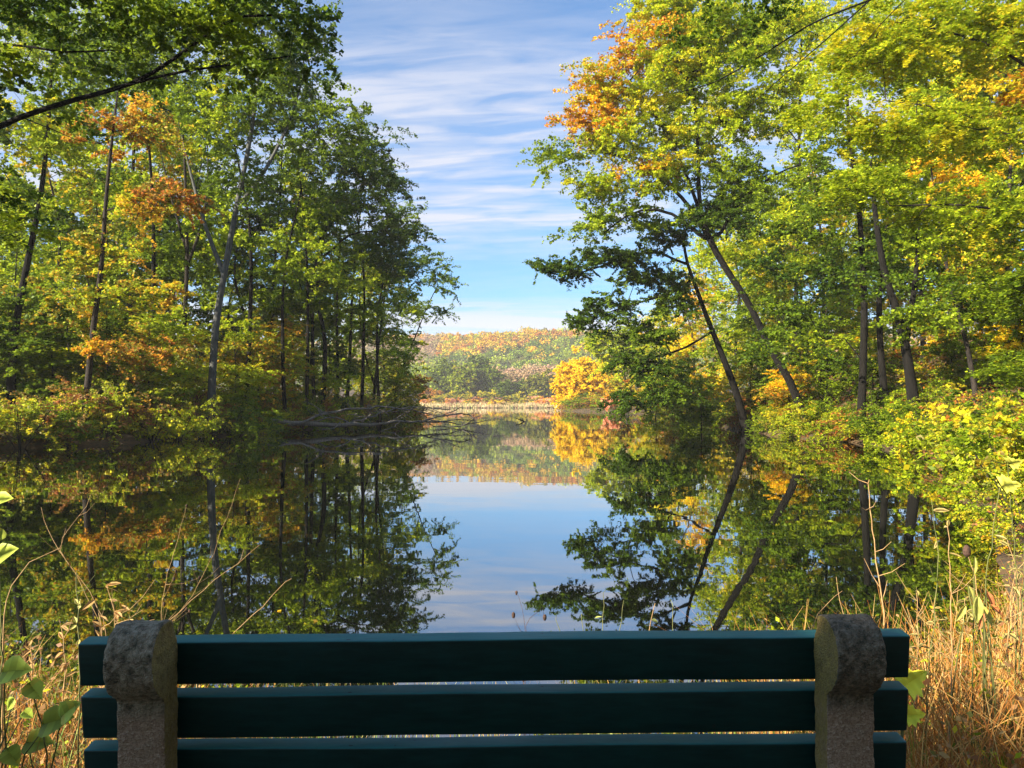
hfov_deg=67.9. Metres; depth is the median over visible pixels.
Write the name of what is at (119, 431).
undergrowth
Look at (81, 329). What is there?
sapling
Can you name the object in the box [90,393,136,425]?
shrub
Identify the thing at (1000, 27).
beech tree
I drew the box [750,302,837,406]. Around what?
sapling
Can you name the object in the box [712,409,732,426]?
shrub
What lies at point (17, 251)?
deciduous tree
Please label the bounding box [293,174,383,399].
deciduous tree
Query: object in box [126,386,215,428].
shrub
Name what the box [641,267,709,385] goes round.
deciduous tree
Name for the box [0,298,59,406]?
sapling
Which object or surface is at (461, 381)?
deciduous tree
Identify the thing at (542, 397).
shrub
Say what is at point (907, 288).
deciduous tree
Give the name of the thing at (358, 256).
deciduous tree
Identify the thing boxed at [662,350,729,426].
sapling
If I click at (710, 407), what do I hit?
shrub
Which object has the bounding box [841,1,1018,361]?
deciduous tree
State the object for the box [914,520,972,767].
dry stalk
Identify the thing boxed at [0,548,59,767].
dry stalk
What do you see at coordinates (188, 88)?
deciduous tree
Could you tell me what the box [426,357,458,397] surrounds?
deciduous tree
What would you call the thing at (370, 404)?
shrub
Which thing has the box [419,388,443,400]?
deciduous tree
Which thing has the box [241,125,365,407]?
deciduous tree
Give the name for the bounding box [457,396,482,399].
shrub
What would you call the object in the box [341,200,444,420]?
deciduous tree
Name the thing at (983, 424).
shrub
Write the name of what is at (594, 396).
shrub
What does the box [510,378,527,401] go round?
deciduous tree
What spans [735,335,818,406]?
sapling
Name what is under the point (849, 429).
shrub
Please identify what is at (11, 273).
deciduous tree
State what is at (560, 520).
water
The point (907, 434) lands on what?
shrub
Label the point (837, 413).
shrub
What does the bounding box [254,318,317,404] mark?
sapling
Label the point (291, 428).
shrub
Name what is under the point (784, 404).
shrub
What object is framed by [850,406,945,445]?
shrub
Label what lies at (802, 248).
deciduous tree
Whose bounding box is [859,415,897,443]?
shrub
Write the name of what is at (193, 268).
deciduous tree
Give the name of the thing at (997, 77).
deciduous tree
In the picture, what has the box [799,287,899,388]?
sapling
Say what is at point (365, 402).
shrub
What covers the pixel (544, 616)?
seed stalk
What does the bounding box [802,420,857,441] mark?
shrub
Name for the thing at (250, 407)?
shrub
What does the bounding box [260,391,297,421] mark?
shrub
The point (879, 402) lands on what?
shrub
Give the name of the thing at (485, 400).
shrub
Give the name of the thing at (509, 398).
shrub
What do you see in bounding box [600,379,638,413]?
maple tree
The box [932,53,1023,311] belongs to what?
deciduous tree
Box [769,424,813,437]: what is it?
shrub
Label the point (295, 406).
shrub
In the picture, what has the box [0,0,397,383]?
deciduous tree
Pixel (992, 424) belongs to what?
shrub
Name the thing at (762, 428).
shrub
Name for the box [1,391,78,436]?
shrub
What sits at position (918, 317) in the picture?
deciduous tree
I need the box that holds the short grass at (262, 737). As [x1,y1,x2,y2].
[0,694,1020,767]
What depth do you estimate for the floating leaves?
6.38 m
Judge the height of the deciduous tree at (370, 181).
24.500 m
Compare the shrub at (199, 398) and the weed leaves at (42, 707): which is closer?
the weed leaves at (42, 707)
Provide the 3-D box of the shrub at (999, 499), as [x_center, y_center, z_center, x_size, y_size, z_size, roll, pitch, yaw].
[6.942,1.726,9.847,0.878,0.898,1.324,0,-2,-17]
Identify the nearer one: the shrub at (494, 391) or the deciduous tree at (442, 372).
the shrub at (494, 391)
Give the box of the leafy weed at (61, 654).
[46,618,76,765]
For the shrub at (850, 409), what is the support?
on the ground at (1002, 560)
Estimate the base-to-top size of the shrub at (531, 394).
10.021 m
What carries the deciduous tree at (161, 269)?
on the ground at (1002, 560)
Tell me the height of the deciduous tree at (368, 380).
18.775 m
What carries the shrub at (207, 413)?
on the ground at (1002, 560)
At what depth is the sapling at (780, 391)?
43.73 m
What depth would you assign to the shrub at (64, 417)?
30.87 m
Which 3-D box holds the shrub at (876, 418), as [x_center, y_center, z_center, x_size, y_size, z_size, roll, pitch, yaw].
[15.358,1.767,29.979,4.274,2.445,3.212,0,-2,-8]
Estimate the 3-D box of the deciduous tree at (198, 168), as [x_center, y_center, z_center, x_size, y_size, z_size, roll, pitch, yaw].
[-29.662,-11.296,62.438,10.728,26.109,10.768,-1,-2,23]
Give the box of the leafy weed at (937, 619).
[932,617,962,716]
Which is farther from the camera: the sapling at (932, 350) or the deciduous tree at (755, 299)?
the deciduous tree at (755, 299)
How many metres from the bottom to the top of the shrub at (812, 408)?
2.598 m
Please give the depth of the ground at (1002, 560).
31.92 m
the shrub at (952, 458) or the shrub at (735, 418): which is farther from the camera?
the shrub at (735, 418)
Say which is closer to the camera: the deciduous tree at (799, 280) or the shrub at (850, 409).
the shrub at (850, 409)
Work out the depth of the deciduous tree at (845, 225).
66.23 m
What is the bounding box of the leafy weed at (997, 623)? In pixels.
[977,610,1014,687]
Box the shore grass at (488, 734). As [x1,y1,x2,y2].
[204,679,787,737]
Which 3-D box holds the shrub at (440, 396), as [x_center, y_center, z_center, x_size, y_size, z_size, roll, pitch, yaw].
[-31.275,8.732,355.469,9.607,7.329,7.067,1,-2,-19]
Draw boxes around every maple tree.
[26,90,227,430]
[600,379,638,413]
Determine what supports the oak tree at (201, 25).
on the ground at (1002, 560)
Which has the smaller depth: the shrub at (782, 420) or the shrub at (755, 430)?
the shrub at (782, 420)
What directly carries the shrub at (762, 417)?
on the ground at (1002, 560)
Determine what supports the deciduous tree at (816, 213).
on the ground at (1002, 560)
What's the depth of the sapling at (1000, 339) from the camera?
31.99 m
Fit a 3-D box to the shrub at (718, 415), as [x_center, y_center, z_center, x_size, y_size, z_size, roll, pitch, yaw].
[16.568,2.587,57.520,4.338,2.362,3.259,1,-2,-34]
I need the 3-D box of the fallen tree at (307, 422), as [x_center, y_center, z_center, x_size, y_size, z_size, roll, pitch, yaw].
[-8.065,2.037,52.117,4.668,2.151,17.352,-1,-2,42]
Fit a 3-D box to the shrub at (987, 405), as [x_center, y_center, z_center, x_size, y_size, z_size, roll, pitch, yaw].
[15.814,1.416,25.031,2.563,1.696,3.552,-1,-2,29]
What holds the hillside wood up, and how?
on the ground at (1002, 560)
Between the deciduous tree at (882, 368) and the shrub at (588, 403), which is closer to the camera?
the deciduous tree at (882, 368)
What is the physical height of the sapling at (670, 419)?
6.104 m
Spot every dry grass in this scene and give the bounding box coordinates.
[0,612,291,767]
[653,556,1023,767]
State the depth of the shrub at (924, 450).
21.09 m
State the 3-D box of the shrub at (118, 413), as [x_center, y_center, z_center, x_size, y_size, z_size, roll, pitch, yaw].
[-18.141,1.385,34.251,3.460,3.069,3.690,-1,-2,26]
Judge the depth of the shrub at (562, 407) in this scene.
194.78 m
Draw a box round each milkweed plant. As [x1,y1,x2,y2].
[951,556,996,767]
[978,590,1002,766]
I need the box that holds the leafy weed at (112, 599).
[100,582,141,739]
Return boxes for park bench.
[78,613,909,767]
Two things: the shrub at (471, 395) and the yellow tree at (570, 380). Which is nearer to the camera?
the yellow tree at (570, 380)
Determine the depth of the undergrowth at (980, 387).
39.40 m
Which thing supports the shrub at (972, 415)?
on the ground at (1002, 560)
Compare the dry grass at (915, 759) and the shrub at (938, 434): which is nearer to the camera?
the dry grass at (915, 759)
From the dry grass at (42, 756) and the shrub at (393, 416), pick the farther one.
the shrub at (393, 416)
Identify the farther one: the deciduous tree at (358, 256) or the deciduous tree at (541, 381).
the deciduous tree at (541, 381)
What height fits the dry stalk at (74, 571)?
1.057 m
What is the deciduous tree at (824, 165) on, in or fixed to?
on the ground at (1002, 560)
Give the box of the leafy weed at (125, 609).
[115,580,154,623]
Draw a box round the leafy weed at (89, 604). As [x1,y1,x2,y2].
[73,600,118,739]
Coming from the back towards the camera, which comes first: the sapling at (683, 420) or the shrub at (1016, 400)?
the sapling at (683, 420)
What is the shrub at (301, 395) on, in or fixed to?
on the ground at (1002, 560)
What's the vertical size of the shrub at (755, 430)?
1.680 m
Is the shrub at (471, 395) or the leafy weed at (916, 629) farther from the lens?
the shrub at (471, 395)
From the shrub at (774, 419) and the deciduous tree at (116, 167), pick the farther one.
the deciduous tree at (116, 167)
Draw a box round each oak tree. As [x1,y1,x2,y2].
[0,0,345,252]
[516,0,850,423]
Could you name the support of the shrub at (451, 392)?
on the ground at (1002, 560)
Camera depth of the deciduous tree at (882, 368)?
37.97 m
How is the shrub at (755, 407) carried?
on the ground at (1002, 560)
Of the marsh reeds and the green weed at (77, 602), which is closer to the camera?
the green weed at (77, 602)
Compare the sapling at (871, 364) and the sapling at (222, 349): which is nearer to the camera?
the sapling at (871, 364)
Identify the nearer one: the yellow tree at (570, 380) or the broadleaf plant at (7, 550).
the broadleaf plant at (7, 550)
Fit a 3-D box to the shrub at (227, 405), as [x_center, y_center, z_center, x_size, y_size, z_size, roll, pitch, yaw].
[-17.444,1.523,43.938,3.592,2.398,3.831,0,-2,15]
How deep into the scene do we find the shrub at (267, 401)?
47.24 m
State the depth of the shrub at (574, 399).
187.46 m
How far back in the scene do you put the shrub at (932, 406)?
27.52 m
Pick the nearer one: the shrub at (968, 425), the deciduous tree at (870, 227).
the shrub at (968, 425)
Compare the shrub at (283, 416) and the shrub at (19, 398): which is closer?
the shrub at (19, 398)
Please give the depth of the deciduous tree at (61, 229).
48.11 m
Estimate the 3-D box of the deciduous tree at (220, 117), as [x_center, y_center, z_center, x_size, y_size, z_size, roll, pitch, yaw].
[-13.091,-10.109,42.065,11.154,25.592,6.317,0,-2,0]
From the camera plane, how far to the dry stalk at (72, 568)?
2.65 m
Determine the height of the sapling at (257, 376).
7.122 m
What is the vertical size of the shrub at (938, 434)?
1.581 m
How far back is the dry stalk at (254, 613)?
2.43 m
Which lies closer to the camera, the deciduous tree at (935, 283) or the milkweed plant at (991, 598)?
the milkweed plant at (991, 598)
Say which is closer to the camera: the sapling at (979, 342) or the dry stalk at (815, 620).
the dry stalk at (815, 620)
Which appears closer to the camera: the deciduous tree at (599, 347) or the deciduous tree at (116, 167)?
the deciduous tree at (116, 167)
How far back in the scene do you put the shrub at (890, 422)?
28.73 m
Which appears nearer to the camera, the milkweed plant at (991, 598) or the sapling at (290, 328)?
the milkweed plant at (991, 598)
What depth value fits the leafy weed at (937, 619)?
3.32 m
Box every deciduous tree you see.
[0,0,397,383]
[0,7,141,408]
[0,103,125,349]
[0,109,61,321]
[0,153,94,359]
[0,210,39,389]
[18,140,126,347]
[31,169,191,383]
[36,168,118,284]
[40,92,224,371]
[47,6,232,364]
[50,2,236,401]
[72,129,201,385]
[98,91,219,388]
[115,119,244,310]
[171,0,375,431]
[176,78,343,405]
[176,157,258,389]
[178,211,309,389]
[187,186,311,388]
[199,142,348,412]
[207,130,368,393]
[238,145,350,390]
[238,252,314,389]
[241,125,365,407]
[247,163,387,401]
[261,246,358,396]
[277,110,445,408]
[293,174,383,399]
[300,225,360,390]
[315,157,413,397]
[316,215,431,422]
[320,164,425,405]
[330,251,398,394]
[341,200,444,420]
[345,255,428,398]
[381,251,468,397]
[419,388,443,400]
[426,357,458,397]
[447,362,479,398]
[466,354,497,396]
[478,367,505,396]
[495,379,520,398]
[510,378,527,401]
[519,371,550,397]
[535,367,557,397]
[579,317,651,412]
[622,304,682,408]
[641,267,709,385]
[653,0,1011,380]
[656,0,904,109]
[656,266,731,400]
[672,178,793,397]
[680,266,744,387]
[700,171,824,368]
[712,215,791,380]
[727,156,855,380]
[733,2,915,419]
[752,129,896,383]
[754,218,819,352]
[800,197,888,357]
[817,143,959,350]
[818,75,994,410]
[819,134,1021,402]
[820,141,887,314]
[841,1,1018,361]
[866,0,1023,334]
[869,131,1023,405]
[869,161,993,334]
[904,5,1023,311]
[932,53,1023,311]
[965,1,1023,281]
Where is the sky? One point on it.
(475, 80)
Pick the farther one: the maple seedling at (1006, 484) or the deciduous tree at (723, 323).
the deciduous tree at (723, 323)
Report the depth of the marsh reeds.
333.60 m
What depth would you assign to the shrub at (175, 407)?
39.42 m
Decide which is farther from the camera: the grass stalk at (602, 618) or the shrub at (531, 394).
the shrub at (531, 394)
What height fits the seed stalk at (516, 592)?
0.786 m
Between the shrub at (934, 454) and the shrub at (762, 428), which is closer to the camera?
the shrub at (934, 454)
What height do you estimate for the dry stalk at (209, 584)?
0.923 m
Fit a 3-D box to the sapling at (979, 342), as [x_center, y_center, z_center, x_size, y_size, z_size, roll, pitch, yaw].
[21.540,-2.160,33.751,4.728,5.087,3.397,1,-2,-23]
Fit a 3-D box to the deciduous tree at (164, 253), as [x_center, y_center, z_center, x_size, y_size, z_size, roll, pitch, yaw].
[-20.963,-9.076,43.881,9.489,22.374,9.315,1,-2,-25]
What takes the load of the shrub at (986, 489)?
on the ground at (1002, 560)
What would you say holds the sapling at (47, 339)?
on the ground at (1002, 560)
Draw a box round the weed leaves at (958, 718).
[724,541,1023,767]
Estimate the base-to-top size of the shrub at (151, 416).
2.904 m
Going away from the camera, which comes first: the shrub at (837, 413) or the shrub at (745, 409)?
the shrub at (837, 413)
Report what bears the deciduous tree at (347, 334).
on the ground at (1002, 560)
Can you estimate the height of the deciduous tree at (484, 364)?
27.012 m
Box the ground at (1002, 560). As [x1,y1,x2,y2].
[0,334,1023,767]
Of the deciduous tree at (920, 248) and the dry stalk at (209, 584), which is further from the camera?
the deciduous tree at (920, 248)
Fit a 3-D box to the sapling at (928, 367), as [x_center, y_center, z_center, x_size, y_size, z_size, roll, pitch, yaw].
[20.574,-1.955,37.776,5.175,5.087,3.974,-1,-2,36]
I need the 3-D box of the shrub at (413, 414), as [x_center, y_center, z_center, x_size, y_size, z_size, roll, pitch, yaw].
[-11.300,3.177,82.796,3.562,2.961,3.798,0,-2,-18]
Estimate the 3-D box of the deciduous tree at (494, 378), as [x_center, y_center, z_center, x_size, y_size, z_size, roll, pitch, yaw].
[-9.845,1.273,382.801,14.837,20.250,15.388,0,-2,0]
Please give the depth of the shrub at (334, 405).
54.49 m
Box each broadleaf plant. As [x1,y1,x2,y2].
[0,491,18,738]
[0,655,80,767]
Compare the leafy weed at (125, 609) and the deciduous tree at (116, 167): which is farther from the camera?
the deciduous tree at (116, 167)
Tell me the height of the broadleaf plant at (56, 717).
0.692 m
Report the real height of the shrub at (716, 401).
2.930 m
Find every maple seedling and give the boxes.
[894,669,926,738]
[983,456,1023,765]
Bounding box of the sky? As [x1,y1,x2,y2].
[0,0,1023,346]
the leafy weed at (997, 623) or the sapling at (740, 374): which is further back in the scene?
the sapling at (740, 374)
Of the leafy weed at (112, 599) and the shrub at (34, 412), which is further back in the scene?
the shrub at (34, 412)
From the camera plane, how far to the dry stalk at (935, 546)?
2.63 m
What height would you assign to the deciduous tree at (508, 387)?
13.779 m
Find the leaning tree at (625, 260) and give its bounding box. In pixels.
[522,218,752,431]
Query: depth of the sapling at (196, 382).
41.66 m
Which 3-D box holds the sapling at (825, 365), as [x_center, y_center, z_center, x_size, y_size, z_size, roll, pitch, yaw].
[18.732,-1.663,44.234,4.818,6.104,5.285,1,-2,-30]
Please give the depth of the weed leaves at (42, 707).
3.21 m
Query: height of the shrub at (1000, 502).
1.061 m
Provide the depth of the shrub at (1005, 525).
8.41 m
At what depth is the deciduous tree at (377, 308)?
63.87 m
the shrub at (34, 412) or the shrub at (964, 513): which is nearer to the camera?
the shrub at (964, 513)
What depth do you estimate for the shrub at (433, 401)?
352.38 m
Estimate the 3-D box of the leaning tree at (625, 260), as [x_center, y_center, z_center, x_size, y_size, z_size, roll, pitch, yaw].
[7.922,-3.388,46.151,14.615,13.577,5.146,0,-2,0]
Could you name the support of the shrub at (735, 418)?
on the ground at (1002, 560)
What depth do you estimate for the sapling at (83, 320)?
47.06 m
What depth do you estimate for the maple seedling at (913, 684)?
1.56 m
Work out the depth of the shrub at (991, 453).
12.34 m
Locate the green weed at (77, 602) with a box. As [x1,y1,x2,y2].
[69,565,94,767]
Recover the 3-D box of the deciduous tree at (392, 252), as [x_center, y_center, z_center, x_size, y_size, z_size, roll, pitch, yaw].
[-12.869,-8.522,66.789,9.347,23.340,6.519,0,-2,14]
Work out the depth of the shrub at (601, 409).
160.43 m
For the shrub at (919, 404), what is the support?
on the ground at (1002, 560)
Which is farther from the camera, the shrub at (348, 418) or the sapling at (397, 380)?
the sapling at (397, 380)
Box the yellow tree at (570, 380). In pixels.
[549,345,623,410]
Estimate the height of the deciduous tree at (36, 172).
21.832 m
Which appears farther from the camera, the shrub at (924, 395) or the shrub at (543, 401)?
the shrub at (543, 401)
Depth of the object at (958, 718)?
2.68 m
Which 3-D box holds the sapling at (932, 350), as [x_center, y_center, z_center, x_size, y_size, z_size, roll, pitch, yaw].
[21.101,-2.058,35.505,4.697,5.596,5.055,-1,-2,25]
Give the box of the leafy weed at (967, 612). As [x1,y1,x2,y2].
[948,595,976,767]
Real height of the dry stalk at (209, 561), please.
1.191 m
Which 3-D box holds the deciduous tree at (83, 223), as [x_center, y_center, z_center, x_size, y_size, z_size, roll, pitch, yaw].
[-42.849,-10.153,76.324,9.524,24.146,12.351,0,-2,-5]
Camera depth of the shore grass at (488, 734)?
3.35 m
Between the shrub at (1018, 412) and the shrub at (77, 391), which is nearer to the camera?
the shrub at (1018, 412)
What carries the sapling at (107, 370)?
on the ground at (1002, 560)
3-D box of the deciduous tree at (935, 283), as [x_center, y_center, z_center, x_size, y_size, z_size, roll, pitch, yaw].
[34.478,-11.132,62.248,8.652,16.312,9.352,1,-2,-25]
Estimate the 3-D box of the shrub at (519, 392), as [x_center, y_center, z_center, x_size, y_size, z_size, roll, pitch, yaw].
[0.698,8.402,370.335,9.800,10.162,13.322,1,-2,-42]
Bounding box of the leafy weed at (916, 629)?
[896,572,948,767]
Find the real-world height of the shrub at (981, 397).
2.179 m
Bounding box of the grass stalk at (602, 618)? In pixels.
[595,590,605,682]
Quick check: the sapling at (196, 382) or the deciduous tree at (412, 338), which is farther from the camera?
the deciduous tree at (412, 338)
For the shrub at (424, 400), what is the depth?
350.50 m
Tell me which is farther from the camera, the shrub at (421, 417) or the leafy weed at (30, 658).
the shrub at (421, 417)
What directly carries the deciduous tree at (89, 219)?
on the ground at (1002, 560)
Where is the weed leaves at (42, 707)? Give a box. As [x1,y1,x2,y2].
[0,625,254,767]
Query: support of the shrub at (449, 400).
on the ground at (1002, 560)
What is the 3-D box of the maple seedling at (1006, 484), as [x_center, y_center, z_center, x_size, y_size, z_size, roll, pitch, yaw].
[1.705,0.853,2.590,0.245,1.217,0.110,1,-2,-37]
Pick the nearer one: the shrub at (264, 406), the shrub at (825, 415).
the shrub at (825, 415)
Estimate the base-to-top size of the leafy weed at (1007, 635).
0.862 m
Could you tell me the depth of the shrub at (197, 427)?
36.81 m
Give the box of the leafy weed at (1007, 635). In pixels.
[989,564,1023,767]
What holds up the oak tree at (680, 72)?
on the ground at (1002, 560)
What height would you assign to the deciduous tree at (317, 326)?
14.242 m
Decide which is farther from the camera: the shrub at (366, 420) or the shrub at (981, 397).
the shrub at (366, 420)
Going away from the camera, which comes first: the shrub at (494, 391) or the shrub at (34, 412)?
the shrub at (34, 412)
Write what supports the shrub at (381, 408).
on the ground at (1002, 560)
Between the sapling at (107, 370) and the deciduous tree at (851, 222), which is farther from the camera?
the deciduous tree at (851, 222)
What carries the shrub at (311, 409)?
on the ground at (1002, 560)
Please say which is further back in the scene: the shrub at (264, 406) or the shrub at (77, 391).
the shrub at (264, 406)
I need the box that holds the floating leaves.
[11,430,892,733]
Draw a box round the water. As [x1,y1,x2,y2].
[0,408,1009,737]
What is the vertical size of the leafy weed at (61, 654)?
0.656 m
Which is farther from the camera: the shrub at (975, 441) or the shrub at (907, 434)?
the shrub at (907, 434)
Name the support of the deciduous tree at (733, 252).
on the ground at (1002, 560)
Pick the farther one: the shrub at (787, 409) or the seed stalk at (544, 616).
the shrub at (787, 409)
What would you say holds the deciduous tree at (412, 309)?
on the ground at (1002, 560)
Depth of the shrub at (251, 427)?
41.13 m
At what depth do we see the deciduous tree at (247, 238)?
47.06 m
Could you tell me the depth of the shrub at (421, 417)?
90.59 m
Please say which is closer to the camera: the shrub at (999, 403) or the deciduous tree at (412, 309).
the shrub at (999, 403)
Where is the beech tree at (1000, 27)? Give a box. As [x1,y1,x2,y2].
[772,0,1023,397]
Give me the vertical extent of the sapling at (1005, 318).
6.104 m
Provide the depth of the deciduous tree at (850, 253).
57.44 m
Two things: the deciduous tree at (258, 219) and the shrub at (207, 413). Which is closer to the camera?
the shrub at (207, 413)
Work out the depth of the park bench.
1.41 m
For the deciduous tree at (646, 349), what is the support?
on the ground at (1002, 560)
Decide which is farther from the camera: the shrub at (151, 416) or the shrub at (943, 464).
the shrub at (151, 416)
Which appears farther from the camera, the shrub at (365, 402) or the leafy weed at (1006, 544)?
the shrub at (365, 402)
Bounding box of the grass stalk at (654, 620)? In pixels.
[639,605,657,733]
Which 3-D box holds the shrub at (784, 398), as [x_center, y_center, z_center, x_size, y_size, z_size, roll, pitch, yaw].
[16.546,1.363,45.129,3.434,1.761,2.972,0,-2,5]
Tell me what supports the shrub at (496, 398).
on the ground at (1002, 560)
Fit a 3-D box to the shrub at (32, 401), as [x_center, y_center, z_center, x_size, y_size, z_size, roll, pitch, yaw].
[-19.671,1.274,33.572,4.704,2.883,5.025,-1,-2,35]
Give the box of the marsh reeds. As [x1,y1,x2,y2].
[420,401,586,407]
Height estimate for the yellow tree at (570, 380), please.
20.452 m
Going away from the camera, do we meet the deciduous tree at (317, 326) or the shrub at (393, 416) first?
the deciduous tree at (317, 326)
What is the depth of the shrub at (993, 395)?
26.84 m
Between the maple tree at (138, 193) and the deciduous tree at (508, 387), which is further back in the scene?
the deciduous tree at (508, 387)
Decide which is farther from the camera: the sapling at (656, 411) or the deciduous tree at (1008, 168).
the sapling at (656, 411)
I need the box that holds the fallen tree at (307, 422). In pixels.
[268,398,504,430]
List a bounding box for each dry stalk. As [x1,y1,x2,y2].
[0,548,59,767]
[41,508,105,739]
[60,495,103,632]
[161,504,200,621]
[168,545,258,619]
[172,478,240,620]
[196,579,289,687]
[798,591,841,732]
[849,472,904,680]
[909,500,949,764]
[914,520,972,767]
[947,545,990,745]
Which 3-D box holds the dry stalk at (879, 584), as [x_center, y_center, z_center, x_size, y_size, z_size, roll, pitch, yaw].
[1.595,1.010,3.322,0.226,1.233,0.086,-1,-2,33]
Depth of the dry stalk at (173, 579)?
2.92 m
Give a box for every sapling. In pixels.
[0,253,63,378]
[0,288,142,405]
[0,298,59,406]
[0,310,76,404]
[20,283,118,393]
[28,276,125,390]
[66,302,152,412]
[93,300,207,409]
[94,319,165,406]
[129,313,221,413]
[167,319,234,401]
[194,308,284,411]
[199,302,315,416]
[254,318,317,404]
[292,339,366,415]
[365,347,431,420]
[628,352,669,418]
[653,376,688,422]
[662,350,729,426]
[669,371,730,431]
[706,319,783,420]
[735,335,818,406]
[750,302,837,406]
[750,355,816,414]
[788,308,876,403]
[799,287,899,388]
[831,317,924,403]
[870,299,978,389]
[911,292,1007,392]
[946,306,1023,388]
[963,269,1023,376]
[981,251,1023,370]
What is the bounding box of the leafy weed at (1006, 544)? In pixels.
[995,535,1023,751]
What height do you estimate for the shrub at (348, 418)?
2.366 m
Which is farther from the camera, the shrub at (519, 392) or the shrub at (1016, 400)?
the shrub at (519, 392)
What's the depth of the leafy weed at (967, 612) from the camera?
2.92 m
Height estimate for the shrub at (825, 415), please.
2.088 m
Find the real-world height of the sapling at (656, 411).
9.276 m
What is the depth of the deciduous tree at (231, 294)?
63.00 m
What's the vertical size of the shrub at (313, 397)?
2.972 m
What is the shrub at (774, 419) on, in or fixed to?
on the ground at (1002, 560)
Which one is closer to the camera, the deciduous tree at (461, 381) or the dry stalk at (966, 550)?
the dry stalk at (966, 550)
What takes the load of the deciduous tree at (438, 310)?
on the ground at (1002, 560)
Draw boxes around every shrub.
[0,388,91,449]
[0,409,30,432]
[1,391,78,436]
[11,381,143,439]
[15,400,121,446]
[22,371,134,429]
[68,381,161,443]
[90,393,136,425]
[108,392,195,441]
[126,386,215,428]
[134,393,209,422]
[142,404,220,441]
[157,394,234,438]
[175,376,223,413]
[182,394,247,416]
[209,403,264,434]
[213,397,289,436]
[216,373,279,420]
[216,391,273,415]
[248,402,301,428]
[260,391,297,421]
[275,394,302,416]
[275,403,328,431]
[279,383,319,417]
[289,384,326,406]
[292,392,341,430]
[308,391,356,428]
[323,404,359,422]
[330,392,371,426]
[341,396,385,422]
[353,385,386,401]
[357,391,389,420]
[358,395,377,417]
[368,397,385,421]
[382,403,404,421]
[399,402,423,419]
[414,409,431,418]
[419,398,433,403]
[424,395,440,404]
[436,395,445,402]
[440,391,454,401]
[445,398,457,404]
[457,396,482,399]
[461,394,475,404]
[467,391,490,403]
[484,397,508,401]
[486,389,495,401]
[488,391,509,405]
[502,395,517,404]
[506,394,518,403]
[508,391,524,401]
[523,391,539,401]
[528,395,543,400]
[534,399,551,404]
[546,398,578,410]
[559,391,604,410]
[570,392,609,408]
[581,393,615,407]
[590,397,617,411]
[697,400,721,424]
[702,396,767,430]
[705,395,725,412]
[710,407,731,426]
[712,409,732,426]
[726,395,758,427]
[736,402,779,424]
[744,412,780,432]
[744,415,762,432]
[751,412,815,437]
[752,409,782,431]
[761,394,814,412]
[761,413,804,428]
[768,395,810,414]
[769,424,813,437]
[774,405,807,429]
[783,396,842,435]
[786,406,842,431]
[799,409,861,441]
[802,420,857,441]
[806,398,839,424]
[823,421,877,444]
[824,399,872,424]
[838,402,903,441]
[841,398,946,439]
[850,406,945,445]
[859,412,943,451]
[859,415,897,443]
[866,388,897,416]
[872,414,969,454]
[879,397,950,422]
[883,380,985,413]
[883,401,956,452]
[890,392,933,403]
[892,421,1021,505]
[894,428,937,454]
[900,390,1023,522]
[909,417,1019,469]
[913,424,967,446]
[918,389,995,424]
[921,428,1023,480]
[924,439,955,463]
[931,389,1023,430]
[936,451,1023,544]
[937,438,1023,533]
[939,412,1017,465]
[944,386,1020,420]
[949,401,1006,428]
[951,475,1023,554]
[956,424,1022,437]
[962,439,1023,490]
[967,410,1014,428]
[967,495,1023,561]
[969,396,1023,436]
[978,368,1023,414]
[981,495,1023,513]
[988,399,1023,432]
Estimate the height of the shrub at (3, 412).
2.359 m
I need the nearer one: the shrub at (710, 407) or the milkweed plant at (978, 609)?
the milkweed plant at (978, 609)
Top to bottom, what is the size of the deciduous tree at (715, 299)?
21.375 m
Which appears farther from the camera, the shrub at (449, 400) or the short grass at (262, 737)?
the shrub at (449, 400)
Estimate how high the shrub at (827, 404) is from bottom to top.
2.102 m
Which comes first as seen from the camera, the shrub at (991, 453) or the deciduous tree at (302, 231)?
the shrub at (991, 453)
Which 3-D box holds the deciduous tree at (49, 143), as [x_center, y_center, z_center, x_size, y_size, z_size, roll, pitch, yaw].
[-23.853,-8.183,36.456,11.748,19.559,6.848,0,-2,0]
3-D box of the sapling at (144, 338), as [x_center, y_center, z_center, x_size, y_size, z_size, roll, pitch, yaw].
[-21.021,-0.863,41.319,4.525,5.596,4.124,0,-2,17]
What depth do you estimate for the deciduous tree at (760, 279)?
61.48 m
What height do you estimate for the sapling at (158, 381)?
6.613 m
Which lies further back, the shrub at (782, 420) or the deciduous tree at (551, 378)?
the deciduous tree at (551, 378)
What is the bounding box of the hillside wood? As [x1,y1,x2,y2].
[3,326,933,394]
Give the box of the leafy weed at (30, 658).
[10,634,40,762]
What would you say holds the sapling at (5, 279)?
on the ground at (1002, 560)
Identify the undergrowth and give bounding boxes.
[0,388,376,444]
[560,329,1023,439]
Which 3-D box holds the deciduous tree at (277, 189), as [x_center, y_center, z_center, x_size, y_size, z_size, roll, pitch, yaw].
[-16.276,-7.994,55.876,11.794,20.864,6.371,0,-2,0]
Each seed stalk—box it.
[512,610,546,735]
[514,591,524,735]
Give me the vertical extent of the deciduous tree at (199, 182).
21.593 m
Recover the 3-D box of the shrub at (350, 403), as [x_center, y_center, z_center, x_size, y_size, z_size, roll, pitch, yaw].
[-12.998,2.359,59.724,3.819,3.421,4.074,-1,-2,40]
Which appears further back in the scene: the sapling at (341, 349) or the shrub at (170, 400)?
the sapling at (341, 349)
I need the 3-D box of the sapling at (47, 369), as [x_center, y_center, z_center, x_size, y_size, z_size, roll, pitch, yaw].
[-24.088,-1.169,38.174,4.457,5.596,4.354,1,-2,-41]
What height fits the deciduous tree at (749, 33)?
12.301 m
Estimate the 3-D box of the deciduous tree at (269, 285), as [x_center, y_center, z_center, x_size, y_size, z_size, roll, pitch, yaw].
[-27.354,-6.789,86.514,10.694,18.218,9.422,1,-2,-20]

